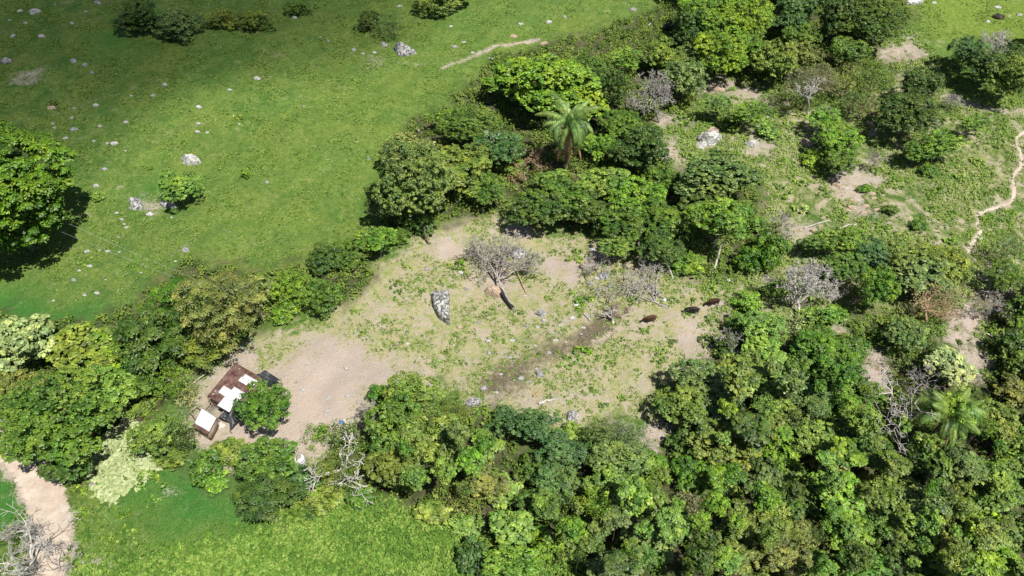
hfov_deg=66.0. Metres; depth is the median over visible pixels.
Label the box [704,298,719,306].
cow
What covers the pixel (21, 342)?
broadleaf tree
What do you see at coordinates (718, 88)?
boulder
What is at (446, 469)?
tree
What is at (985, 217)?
weed bush
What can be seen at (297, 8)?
shrub
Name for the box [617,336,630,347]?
weed bush
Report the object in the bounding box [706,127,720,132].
boulder
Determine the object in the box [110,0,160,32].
shrub
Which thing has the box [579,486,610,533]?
tree
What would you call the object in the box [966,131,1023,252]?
footpath
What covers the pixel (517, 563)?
broadleaf tree
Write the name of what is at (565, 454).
broadleaf tree
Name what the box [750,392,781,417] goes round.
tree
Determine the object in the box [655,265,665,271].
stone
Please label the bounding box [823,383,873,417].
broadleaf tree
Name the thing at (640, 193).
broadleaf tree
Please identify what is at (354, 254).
shrub
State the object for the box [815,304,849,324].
shrub
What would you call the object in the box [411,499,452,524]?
shrub
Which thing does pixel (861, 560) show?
tree
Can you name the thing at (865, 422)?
tree
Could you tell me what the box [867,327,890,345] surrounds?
shrub
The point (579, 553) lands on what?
tree
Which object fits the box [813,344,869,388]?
broadleaf tree
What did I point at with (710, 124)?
weed bush
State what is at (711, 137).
boulder
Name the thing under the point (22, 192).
broadleaf tree
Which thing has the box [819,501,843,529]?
tree
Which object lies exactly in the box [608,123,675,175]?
broadleaf tree
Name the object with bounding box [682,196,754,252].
broadleaf tree
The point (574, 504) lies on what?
shrub
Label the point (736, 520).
tree
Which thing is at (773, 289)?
shrub
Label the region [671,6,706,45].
broadleaf tree
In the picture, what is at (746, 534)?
broadleaf tree
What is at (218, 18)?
shrub
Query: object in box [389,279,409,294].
weed bush
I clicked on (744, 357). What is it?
broadleaf tree
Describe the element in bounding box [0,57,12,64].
boulder
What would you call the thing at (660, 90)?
bare tree
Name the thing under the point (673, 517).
tree
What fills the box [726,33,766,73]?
broadleaf tree
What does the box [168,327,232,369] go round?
broadleaf tree
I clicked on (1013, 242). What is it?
broadleaf tree
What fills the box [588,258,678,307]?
fallen branches
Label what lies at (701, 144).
boulder
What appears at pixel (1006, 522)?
tree
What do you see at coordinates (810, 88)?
bare tree
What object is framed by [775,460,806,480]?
shrub
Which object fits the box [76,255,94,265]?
weed bush
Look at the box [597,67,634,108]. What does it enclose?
broadleaf tree
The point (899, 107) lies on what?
broadleaf tree
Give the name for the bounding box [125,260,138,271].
weed bush
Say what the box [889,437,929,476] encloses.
shrub
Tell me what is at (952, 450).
tree
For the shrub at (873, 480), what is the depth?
82.42 m
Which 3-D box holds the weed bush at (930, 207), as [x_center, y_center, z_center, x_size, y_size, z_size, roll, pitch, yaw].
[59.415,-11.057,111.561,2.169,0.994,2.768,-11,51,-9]
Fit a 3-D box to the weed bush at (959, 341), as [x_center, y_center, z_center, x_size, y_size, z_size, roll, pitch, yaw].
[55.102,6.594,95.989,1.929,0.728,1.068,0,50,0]
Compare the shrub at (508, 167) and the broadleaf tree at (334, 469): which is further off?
the shrub at (508, 167)
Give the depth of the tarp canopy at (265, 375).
90.61 m
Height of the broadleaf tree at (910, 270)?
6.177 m
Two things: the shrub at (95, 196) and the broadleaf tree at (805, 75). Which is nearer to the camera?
the shrub at (95, 196)
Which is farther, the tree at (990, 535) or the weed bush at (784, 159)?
the weed bush at (784, 159)
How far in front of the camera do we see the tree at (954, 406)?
80.48 m
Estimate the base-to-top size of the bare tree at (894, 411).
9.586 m
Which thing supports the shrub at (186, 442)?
on the ground at (184, 510)
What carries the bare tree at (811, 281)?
on the ground at (184, 510)
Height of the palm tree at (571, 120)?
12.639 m
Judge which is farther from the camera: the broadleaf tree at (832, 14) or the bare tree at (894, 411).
the broadleaf tree at (832, 14)
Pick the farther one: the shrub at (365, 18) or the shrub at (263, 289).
the shrub at (365, 18)
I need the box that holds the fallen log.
[538,398,554,403]
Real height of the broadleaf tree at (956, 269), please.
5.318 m
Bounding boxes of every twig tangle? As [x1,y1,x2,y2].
[355,399,382,435]
[526,147,554,172]
[582,252,616,276]
[605,411,655,463]
[637,236,657,264]
[715,326,745,354]
[767,210,795,238]
[814,70,837,92]
[818,278,847,299]
[842,96,876,118]
[865,146,892,166]
[904,356,945,400]
[928,293,959,322]
[958,293,1006,320]
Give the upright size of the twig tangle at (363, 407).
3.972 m
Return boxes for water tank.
[294,453,305,465]
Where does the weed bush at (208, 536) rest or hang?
on the ground at (184, 510)
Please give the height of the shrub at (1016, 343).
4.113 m
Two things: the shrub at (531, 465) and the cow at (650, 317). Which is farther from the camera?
the cow at (650, 317)
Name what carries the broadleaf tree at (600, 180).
on the ground at (184, 510)
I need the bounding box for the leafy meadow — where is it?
[60,484,595,575]
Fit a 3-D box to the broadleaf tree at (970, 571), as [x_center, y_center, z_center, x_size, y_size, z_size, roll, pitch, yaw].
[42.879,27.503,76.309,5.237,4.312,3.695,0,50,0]
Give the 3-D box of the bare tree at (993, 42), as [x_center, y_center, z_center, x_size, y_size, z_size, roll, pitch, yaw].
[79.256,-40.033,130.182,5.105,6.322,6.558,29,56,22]
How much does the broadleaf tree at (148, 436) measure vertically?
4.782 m
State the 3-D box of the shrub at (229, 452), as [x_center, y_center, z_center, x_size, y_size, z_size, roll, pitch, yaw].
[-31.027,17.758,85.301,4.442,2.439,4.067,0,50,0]
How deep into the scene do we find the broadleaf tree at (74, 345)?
89.99 m
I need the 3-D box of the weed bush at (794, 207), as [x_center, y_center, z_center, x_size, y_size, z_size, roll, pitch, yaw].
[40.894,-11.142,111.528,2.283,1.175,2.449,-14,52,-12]
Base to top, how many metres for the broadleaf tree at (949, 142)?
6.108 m
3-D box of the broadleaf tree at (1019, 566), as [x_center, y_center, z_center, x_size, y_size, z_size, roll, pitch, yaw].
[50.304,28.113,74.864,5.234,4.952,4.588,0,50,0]
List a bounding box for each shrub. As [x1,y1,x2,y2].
[46,98,58,105]
[88,192,104,201]
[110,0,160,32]
[123,396,155,418]
[145,7,203,41]
[151,447,188,470]
[154,326,192,372]
[163,418,199,452]
[175,383,201,406]
[187,448,223,485]
[201,468,229,496]
[202,7,243,28]
[208,436,247,466]
[232,9,276,29]
[239,168,250,178]
[246,275,275,304]
[268,268,315,313]
[271,301,297,325]
[279,464,321,500]
[282,0,313,14]
[292,504,322,525]
[299,422,338,449]
[300,483,347,515]
[301,276,342,318]
[305,242,346,275]
[327,238,371,270]
[327,417,370,457]
[343,482,374,510]
[353,10,382,30]
[364,383,388,405]
[367,13,407,40]
[388,227,409,246]
[403,214,439,235]
[411,0,460,16]
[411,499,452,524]
[430,394,475,424]
[442,512,487,537]
[443,483,484,514]
[455,535,487,575]
[471,427,505,462]
[478,470,523,508]
[484,404,524,443]
[496,158,526,180]
[513,449,559,485]
[529,523,564,564]
[556,420,587,440]
[558,520,611,555]
[562,487,603,521]
[572,427,605,467]
[606,516,642,544]
[635,450,672,483]
[641,475,670,520]
[655,508,695,547]
[664,424,704,458]
[669,486,713,519]
[670,253,705,277]
[683,519,719,548]
[696,461,734,498]
[713,333,748,357]
[716,111,746,131]
[723,310,748,337]
[727,290,764,312]
[728,447,762,470]
[732,245,766,273]
[743,456,788,496]
[744,213,770,231]
[754,120,782,138]
[754,229,790,269]
[760,281,790,298]
[763,432,808,469]
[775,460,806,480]
[776,311,805,335]
[781,353,821,385]
[781,477,827,525]
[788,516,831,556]
[796,306,824,323]
[800,147,827,171]
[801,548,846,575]
[807,442,851,471]
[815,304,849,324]
[835,334,873,357]
[840,276,864,303]
[852,506,904,544]
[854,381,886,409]
[854,470,899,508]
[855,184,871,192]
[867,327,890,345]
[876,414,897,437]
[879,205,901,215]
[880,540,934,575]
[883,475,930,511]
[884,344,926,376]
[887,399,915,417]
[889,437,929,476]
[894,499,939,541]
[909,216,929,231]
[912,334,950,364]
[916,450,955,485]
[918,162,939,176]
[918,316,945,337]
[924,281,961,309]
[926,487,959,515]
[927,515,972,559]
[945,443,989,485]
[963,261,991,288]
[964,511,1010,551]
[966,486,1009,517]
[987,544,1023,575]
[991,326,1023,359]
[991,424,1023,471]
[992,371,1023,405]
[998,295,1023,327]
[998,510,1023,553]
[1000,350,1023,379]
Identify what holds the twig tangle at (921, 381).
on the ground at (184, 510)
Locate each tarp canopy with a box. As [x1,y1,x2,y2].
[218,411,229,421]
[229,410,245,433]
[256,370,282,388]
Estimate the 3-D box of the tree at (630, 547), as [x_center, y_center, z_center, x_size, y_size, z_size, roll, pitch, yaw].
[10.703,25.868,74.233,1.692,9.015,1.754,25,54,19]
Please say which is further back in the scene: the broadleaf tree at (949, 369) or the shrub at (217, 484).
the broadleaf tree at (949, 369)
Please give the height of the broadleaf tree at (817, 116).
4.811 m
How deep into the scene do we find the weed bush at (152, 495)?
83.09 m
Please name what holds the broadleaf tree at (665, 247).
on the ground at (184, 510)
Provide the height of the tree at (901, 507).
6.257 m
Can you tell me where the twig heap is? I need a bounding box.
[606,301,632,320]
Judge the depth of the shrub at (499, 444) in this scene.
84.93 m
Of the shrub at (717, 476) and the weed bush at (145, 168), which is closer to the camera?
the shrub at (717, 476)
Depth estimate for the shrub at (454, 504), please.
80.56 m
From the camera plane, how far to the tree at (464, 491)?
77.20 m
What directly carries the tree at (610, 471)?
on the ground at (184, 510)
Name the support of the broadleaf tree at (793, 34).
on the ground at (184, 510)
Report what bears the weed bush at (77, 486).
on the ground at (184, 510)
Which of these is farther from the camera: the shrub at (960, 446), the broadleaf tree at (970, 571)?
the shrub at (960, 446)
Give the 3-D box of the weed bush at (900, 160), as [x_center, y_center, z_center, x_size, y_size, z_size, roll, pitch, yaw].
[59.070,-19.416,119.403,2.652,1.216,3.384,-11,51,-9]
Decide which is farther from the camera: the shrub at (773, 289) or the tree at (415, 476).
the shrub at (773, 289)
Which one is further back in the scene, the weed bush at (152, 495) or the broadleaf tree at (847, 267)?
the broadleaf tree at (847, 267)
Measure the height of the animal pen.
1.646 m
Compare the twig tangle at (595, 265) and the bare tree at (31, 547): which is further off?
the twig tangle at (595, 265)
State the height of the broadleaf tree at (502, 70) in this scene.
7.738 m
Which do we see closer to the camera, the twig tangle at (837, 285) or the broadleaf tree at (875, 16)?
the twig tangle at (837, 285)
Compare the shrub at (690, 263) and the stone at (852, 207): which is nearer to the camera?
the shrub at (690, 263)
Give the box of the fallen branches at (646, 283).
[628,264,674,302]
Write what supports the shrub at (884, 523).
on the ground at (184, 510)
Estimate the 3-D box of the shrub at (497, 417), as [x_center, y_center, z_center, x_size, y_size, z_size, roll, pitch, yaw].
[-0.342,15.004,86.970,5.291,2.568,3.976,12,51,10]
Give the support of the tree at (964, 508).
on the ground at (184, 510)
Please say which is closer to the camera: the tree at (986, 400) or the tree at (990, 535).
the tree at (990, 535)
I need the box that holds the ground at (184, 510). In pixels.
[0,0,1023,575]
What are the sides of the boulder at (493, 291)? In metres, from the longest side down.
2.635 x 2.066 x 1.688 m
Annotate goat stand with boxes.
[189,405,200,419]
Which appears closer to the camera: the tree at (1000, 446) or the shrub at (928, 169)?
the tree at (1000, 446)
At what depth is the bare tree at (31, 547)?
76.99 m
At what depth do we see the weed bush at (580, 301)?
101.28 m
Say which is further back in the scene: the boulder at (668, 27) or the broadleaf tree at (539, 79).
the boulder at (668, 27)
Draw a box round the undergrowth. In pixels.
[0,0,1023,575]
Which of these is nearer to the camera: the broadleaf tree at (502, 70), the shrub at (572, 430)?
the shrub at (572, 430)
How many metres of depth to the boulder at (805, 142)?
121.43 m
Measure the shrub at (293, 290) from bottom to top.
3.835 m
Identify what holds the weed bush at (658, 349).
on the ground at (184, 510)
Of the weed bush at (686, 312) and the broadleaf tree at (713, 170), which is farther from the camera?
the broadleaf tree at (713, 170)
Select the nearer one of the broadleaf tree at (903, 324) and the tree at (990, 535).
the tree at (990, 535)
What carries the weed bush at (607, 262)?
on the ground at (184, 510)
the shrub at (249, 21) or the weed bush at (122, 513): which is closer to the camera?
the weed bush at (122, 513)
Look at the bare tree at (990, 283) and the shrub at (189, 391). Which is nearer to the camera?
the shrub at (189, 391)
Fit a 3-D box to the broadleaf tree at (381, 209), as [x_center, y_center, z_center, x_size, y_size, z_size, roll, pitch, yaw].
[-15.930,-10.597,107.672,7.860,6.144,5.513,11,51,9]
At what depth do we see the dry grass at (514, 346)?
101.56 m
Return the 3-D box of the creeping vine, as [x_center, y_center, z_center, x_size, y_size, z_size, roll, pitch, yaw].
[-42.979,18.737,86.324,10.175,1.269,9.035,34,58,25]
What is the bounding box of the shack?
[207,363,262,413]
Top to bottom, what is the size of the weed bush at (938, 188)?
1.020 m
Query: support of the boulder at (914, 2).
on the ground at (184, 510)
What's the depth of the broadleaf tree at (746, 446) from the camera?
83.94 m
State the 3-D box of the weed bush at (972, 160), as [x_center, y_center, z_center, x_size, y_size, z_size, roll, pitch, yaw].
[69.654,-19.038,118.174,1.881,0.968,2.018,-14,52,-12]
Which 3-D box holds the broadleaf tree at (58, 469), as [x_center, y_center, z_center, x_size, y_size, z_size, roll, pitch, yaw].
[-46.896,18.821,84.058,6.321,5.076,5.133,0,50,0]
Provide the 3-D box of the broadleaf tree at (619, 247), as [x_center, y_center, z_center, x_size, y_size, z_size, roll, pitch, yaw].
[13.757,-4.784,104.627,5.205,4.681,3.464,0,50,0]
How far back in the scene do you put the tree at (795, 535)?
72.06 m
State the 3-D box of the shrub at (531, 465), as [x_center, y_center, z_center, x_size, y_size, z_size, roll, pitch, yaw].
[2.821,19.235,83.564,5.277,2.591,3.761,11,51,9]
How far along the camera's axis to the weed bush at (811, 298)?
100.48 m
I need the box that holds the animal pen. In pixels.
[203,400,225,422]
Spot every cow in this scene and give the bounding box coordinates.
[642,315,656,321]
[684,306,699,314]
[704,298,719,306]
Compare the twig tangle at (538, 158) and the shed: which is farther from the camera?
the twig tangle at (538, 158)
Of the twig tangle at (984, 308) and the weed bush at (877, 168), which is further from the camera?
the weed bush at (877, 168)
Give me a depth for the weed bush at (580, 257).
106.86 m
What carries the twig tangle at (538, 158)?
on the ground at (184, 510)
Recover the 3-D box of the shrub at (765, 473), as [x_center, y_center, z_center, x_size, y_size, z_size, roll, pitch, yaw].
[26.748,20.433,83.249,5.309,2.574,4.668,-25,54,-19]
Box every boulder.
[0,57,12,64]
[129,197,142,209]
[159,201,176,208]
[181,154,200,164]
[393,42,416,56]
[464,397,481,406]
[485,285,503,297]
[509,247,526,259]
[566,410,578,422]
[663,23,674,30]
[695,141,707,148]
[697,130,721,144]
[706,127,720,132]
[710,84,724,91]
[744,139,758,147]
[800,139,811,145]
[864,121,874,126]
[905,0,923,4]
[992,13,1004,19]
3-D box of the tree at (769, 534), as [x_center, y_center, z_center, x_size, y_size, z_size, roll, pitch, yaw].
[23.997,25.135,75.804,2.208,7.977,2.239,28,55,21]
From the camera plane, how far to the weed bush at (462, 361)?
94.40 m
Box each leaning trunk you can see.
[424,226,429,244]
[712,238,726,273]
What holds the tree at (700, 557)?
on the ground at (184, 510)
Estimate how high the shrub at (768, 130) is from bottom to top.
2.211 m
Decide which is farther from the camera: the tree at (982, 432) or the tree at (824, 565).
the tree at (982, 432)
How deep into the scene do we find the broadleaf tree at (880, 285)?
95.14 m
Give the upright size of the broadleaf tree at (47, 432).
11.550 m
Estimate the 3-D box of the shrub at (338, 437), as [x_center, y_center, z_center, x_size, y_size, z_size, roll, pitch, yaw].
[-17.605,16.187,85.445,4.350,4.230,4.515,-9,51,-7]
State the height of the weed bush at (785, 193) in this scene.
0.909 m
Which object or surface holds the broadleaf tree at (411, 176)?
on the ground at (184, 510)
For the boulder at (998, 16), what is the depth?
141.53 m
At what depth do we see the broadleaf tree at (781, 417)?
85.59 m
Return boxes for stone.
[29,8,40,14]
[69,127,77,131]
[535,310,547,317]
[535,370,543,376]
[597,272,608,279]
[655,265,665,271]
[831,182,839,186]
[847,205,856,209]
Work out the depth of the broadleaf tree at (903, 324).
92.45 m
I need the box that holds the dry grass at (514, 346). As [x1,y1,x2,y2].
[184,50,1023,463]
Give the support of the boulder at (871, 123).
on the ground at (184, 510)
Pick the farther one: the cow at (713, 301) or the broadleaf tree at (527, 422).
the cow at (713, 301)
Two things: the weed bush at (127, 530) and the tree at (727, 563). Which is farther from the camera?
the weed bush at (127, 530)
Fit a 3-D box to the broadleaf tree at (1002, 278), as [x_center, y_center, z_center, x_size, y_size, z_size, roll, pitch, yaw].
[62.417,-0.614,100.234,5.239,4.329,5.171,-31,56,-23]
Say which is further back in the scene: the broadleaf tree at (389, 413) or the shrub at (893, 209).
the shrub at (893, 209)
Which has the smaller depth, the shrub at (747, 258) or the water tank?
the water tank
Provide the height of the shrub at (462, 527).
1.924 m
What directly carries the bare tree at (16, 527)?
on the ground at (184, 510)
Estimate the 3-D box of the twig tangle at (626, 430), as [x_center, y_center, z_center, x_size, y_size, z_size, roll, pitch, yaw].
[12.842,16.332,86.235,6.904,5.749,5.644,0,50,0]
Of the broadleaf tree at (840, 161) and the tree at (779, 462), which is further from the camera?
the broadleaf tree at (840, 161)
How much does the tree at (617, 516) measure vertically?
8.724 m
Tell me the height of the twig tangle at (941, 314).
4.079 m
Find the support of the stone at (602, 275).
on the ground at (184, 510)
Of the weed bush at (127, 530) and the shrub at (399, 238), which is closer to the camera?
the weed bush at (127, 530)
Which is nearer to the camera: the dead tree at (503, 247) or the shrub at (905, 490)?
the shrub at (905, 490)
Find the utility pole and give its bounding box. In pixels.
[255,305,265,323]
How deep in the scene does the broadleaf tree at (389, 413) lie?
82.20 m
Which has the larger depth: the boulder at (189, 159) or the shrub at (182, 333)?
the boulder at (189, 159)
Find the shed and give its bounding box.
[193,408,218,440]
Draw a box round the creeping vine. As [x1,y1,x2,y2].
[85,413,170,507]
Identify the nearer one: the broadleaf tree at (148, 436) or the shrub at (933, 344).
the broadleaf tree at (148, 436)
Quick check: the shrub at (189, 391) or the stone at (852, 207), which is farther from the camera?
the stone at (852, 207)
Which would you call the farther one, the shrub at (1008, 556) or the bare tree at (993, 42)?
the bare tree at (993, 42)
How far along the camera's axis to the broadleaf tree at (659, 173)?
110.81 m
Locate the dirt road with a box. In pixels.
[0,419,71,575]
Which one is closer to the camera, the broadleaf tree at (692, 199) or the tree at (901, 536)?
the tree at (901, 536)
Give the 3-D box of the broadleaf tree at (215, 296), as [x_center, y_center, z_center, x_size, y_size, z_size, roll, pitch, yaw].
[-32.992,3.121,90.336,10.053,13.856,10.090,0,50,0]
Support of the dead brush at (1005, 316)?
on the ground at (184, 510)
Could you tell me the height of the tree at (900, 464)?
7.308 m
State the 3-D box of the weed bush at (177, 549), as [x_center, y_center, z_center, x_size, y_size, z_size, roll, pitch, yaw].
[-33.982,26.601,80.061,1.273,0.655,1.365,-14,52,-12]
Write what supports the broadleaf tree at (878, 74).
on the ground at (184, 510)
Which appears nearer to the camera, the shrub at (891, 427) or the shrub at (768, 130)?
the shrub at (891, 427)
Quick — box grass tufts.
[0,0,1023,575]
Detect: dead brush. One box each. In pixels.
[506,160,541,185]
[943,94,965,109]
[982,301,1019,322]
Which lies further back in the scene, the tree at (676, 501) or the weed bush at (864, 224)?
the weed bush at (864, 224)
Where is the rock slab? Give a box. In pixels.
[431,290,449,325]
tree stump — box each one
[599,305,617,324]
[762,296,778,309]
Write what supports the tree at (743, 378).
on the ground at (184, 510)
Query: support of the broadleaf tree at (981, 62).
on the ground at (184, 510)
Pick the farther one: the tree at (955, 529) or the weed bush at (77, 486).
the weed bush at (77, 486)
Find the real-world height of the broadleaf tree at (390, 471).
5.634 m
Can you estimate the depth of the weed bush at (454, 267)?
104.56 m
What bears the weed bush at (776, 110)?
on the ground at (184, 510)
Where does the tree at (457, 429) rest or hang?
on the ground at (184, 510)
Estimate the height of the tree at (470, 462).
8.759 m
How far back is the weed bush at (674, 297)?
101.44 m
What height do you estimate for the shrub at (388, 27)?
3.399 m
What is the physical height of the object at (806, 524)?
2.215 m
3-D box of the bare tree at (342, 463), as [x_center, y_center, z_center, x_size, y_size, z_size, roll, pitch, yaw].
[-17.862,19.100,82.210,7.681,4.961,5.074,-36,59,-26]
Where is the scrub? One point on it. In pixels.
(968, 235)
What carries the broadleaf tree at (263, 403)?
on the ground at (184, 510)
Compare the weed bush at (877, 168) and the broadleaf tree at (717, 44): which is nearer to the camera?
the weed bush at (877, 168)
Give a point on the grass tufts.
(988, 14)
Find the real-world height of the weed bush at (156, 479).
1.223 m
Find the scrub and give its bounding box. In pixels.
[595,26,1023,380]
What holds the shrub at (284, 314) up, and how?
on the ground at (184, 510)
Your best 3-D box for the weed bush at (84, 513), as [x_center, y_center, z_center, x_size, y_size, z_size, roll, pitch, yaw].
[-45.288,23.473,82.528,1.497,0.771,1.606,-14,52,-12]
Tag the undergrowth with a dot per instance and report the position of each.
(672, 108)
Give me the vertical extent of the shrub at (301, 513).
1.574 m
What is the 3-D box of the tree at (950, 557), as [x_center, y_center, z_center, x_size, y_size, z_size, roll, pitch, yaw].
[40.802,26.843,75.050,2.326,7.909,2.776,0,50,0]
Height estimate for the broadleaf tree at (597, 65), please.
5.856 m
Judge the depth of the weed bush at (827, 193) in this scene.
114.16 m
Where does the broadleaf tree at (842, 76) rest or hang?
on the ground at (184, 510)
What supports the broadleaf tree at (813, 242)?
on the ground at (184, 510)
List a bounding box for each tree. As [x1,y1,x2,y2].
[0,119,77,256]
[0,313,57,372]
[0,364,122,466]
[0,366,46,416]
[0,422,55,461]
[0,503,80,575]
[0,516,45,574]
[27,538,81,575]
[35,441,94,482]
[44,322,118,375]
[61,363,136,424]
[83,329,130,369]
[107,302,192,373]
[110,356,161,399]
[125,410,181,458]
[145,277,201,325]
[147,364,196,399]
[154,169,204,204]
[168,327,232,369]
[170,268,263,353]
[229,467,309,521]
[231,377,291,430]
[233,435,299,481]
[303,431,364,492]
[313,447,363,490]
[336,476,372,504]
[353,226,396,257]
[362,389,430,455]
[362,446,428,492]
[363,187,421,223]
[371,134,459,216]
[376,131,442,162]
[380,370,445,415]
[396,406,463,469]
[396,437,414,462]
[399,465,430,504]
[420,422,439,445]
[427,107,463,131]
[430,142,492,193]
[430,455,456,504]
[435,103,503,145]
[447,420,472,472]
[455,445,483,477]
[456,463,512,502]
[458,483,473,511]
[463,231,543,309]
[465,171,505,205]
[472,131,525,167]
[473,431,496,466]
[478,544,542,575]
[480,56,530,103]
[489,509,535,544]
[502,407,560,444]
[505,187,570,231]
[512,52,601,113]
[514,488,569,524]
[530,168,568,186]
[530,177,593,223]
[531,461,580,503]
[531,494,544,523]
[534,428,589,472]
[535,93,602,172]
[556,515,588,557]
[562,187,618,230]
[568,87,610,121]
[571,54,614,86]
[572,545,585,569]
[577,167,634,200]
[579,133,617,161]
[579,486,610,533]
[582,438,654,481]
[582,471,645,507]
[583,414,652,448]
[584,549,646,575]
[587,515,609,540]
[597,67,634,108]
[597,109,643,140]
[597,235,635,262]
[599,206,651,240]
[601,463,616,486]
[601,505,632,547]
[603,549,628,575]
[604,45,645,70]
[606,175,667,224]
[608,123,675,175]
[616,474,654,523]
[620,521,676,566]
[621,537,640,560]
[626,68,676,122]
[631,544,664,575]
[633,519,653,538]
[636,226,686,266]
[637,33,685,73]
[641,158,679,193]
[642,196,696,240]
[651,383,711,427]
[651,466,669,494]
[655,504,691,543]
[662,60,710,105]
[668,357,730,404]
[669,496,685,511]
[670,454,715,496]
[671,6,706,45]
[673,149,765,197]
[674,0,743,34]
[675,42,712,72]
[677,188,722,208]
[681,539,716,575]
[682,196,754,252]
[685,509,711,555]
[686,417,740,464]
[689,379,746,428]
[693,25,749,80]
[698,95,733,121]
[701,490,730,520]
[701,540,758,575]
[714,430,731,445]
[714,498,766,550]
[714,544,744,575]
[716,348,767,394]
[717,0,774,40]
[717,398,737,418]
[722,98,772,132]
[722,462,747,499]
[723,361,762,401]
[724,412,765,457]
[725,512,744,543]
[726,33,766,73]
[731,411,773,449]
[737,309,789,341]
[740,335,788,365]
[743,456,763,486]
[744,495,793,538]
[750,37,798,85]
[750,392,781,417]
[750,480,783,514]
[750,531,814,575]
[751,364,794,402]
[758,392,809,440]
[758,523,782,550]
[763,257,839,313]
[763,356,783,379]
[767,424,793,462]
[768,456,785,484]
[772,0,818,27]
[772,368,807,399]
[780,480,809,502]
[781,23,822,48]
[781,382,834,421]
[782,41,824,77]
[782,62,847,111]
[782,524,803,552]
[789,324,841,365]
[790,76,826,114]
[791,417,837,455]
[796,228,839,255]
[798,356,812,372]
[802,395,829,426]
[803,525,828,554]
[804,106,841,135]
[808,469,865,513]
[812,118,865,157]
[812,379,827,393]
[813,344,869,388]
[813,555,837,575]
[814,449,836,475]
[816,0,862,45]
[816,60,861,97]
[817,464,846,501]
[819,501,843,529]
[820,148,861,177]
[820,226,867,251]
[821,251,872,283]
[821,511,877,549]
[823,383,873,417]
[824,35,874,70]
[829,414,875,446]
[830,436,867,468]
[833,0,907,44]
[835,406,852,429]
[836,87,876,118]
[836,365,859,390]
[837,546,892,575]
[840,519,862,540]
[841,539,875,575]
[846,404,885,436]
[850,432,904,478]
[850,481,873,508]
[851,55,900,105]
[853,236,892,270]
[855,381,882,416]
[855,436,886,472]
[856,264,901,309]
[864,365,905,407]
[865,479,897,518]
[873,384,940,455]
[875,91,946,138]
[880,235,936,266]
[881,314,929,350]
[881,450,912,483]
[886,528,907,550]
[889,413,913,441]
[891,66,944,100]
[891,257,953,295]
[892,502,909,519]
[893,536,933,575]
[900,556,920,572]
[903,140,939,165]
[906,431,944,462]
[906,506,944,543]
[908,383,987,450]
[910,282,962,321]
[920,243,976,282]
[921,128,970,161]
[922,344,978,388]
[922,444,957,482]
[923,479,947,501]
[929,523,963,556]
[929,547,981,575]
[934,542,968,575]
[939,479,972,511]
[941,391,976,423]
[943,494,978,527]
[944,449,988,493]
[946,35,992,72]
[950,112,991,137]
[958,392,989,427]
[963,48,1008,88]
[966,415,998,443]
[969,516,1011,552]
[969,547,1007,575]
[975,265,1002,300]
[976,515,1018,551]
[977,398,1020,443]
[978,456,1023,508]
[979,28,1011,54]
[981,54,1023,104]
[983,257,1023,292]
[985,439,1007,460]
[989,232,1023,264]
[994,41,1023,62]
[1014,558,1023,575]
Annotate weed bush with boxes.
[1,514,29,534]
[69,473,98,495]
[71,505,86,518]
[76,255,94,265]
[80,527,96,540]
[101,534,114,543]
[112,524,137,545]
[113,507,131,518]
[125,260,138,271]
[136,469,167,489]
[141,164,153,170]
[143,494,161,509]
[170,545,183,553]
[205,529,223,537]
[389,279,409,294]
[402,263,412,270]
[447,256,467,274]
[459,359,467,366]
[472,406,486,419]
[556,355,577,369]
[565,247,587,262]
[570,291,593,311]
[572,345,599,360]
[589,231,602,239]
[595,400,609,412]
[599,258,618,267]
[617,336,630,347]
[624,293,640,305]
[651,352,666,362]
[656,346,668,355]
[665,336,678,346]
[666,296,678,302]
[673,110,695,125]
[681,311,695,317]
[682,153,694,158]
[697,334,714,347]
[698,116,716,127]
[702,284,718,292]
[704,315,721,326]
[714,77,727,83]
[730,151,746,158]
[757,82,771,92]
[764,109,781,117]
[769,156,785,164]
[771,184,792,197]
[783,120,797,125]
[791,205,811,215]
[792,178,809,187]
[808,295,825,303]
[816,186,831,196]
[830,207,849,218]
[849,220,866,227]
[870,166,890,175]
[871,141,887,148]
[876,225,896,233]
[888,175,907,188]
[889,155,911,167]
[924,203,942,214]
[933,185,950,197]
[941,237,957,244]
[947,210,962,216]
[953,173,967,179]
[956,339,970,345]
[968,158,985,163]
[979,215,992,222]
[987,141,1004,148]
[988,327,1004,334]
[1005,209,1023,216]
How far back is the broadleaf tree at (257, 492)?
79.22 m
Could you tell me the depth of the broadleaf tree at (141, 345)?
88.34 m
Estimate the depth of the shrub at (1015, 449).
83.96 m
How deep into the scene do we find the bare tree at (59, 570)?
78.08 m
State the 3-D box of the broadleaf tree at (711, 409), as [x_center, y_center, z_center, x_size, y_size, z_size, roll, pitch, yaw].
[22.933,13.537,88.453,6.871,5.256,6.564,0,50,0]
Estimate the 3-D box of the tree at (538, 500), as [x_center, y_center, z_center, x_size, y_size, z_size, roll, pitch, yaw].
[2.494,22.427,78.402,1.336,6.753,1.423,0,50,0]
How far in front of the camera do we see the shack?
88.84 m
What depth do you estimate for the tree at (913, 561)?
72.53 m
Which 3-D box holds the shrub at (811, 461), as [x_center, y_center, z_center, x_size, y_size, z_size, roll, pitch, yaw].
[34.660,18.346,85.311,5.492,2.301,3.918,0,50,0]
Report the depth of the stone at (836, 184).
115.50 m
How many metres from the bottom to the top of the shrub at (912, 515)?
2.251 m

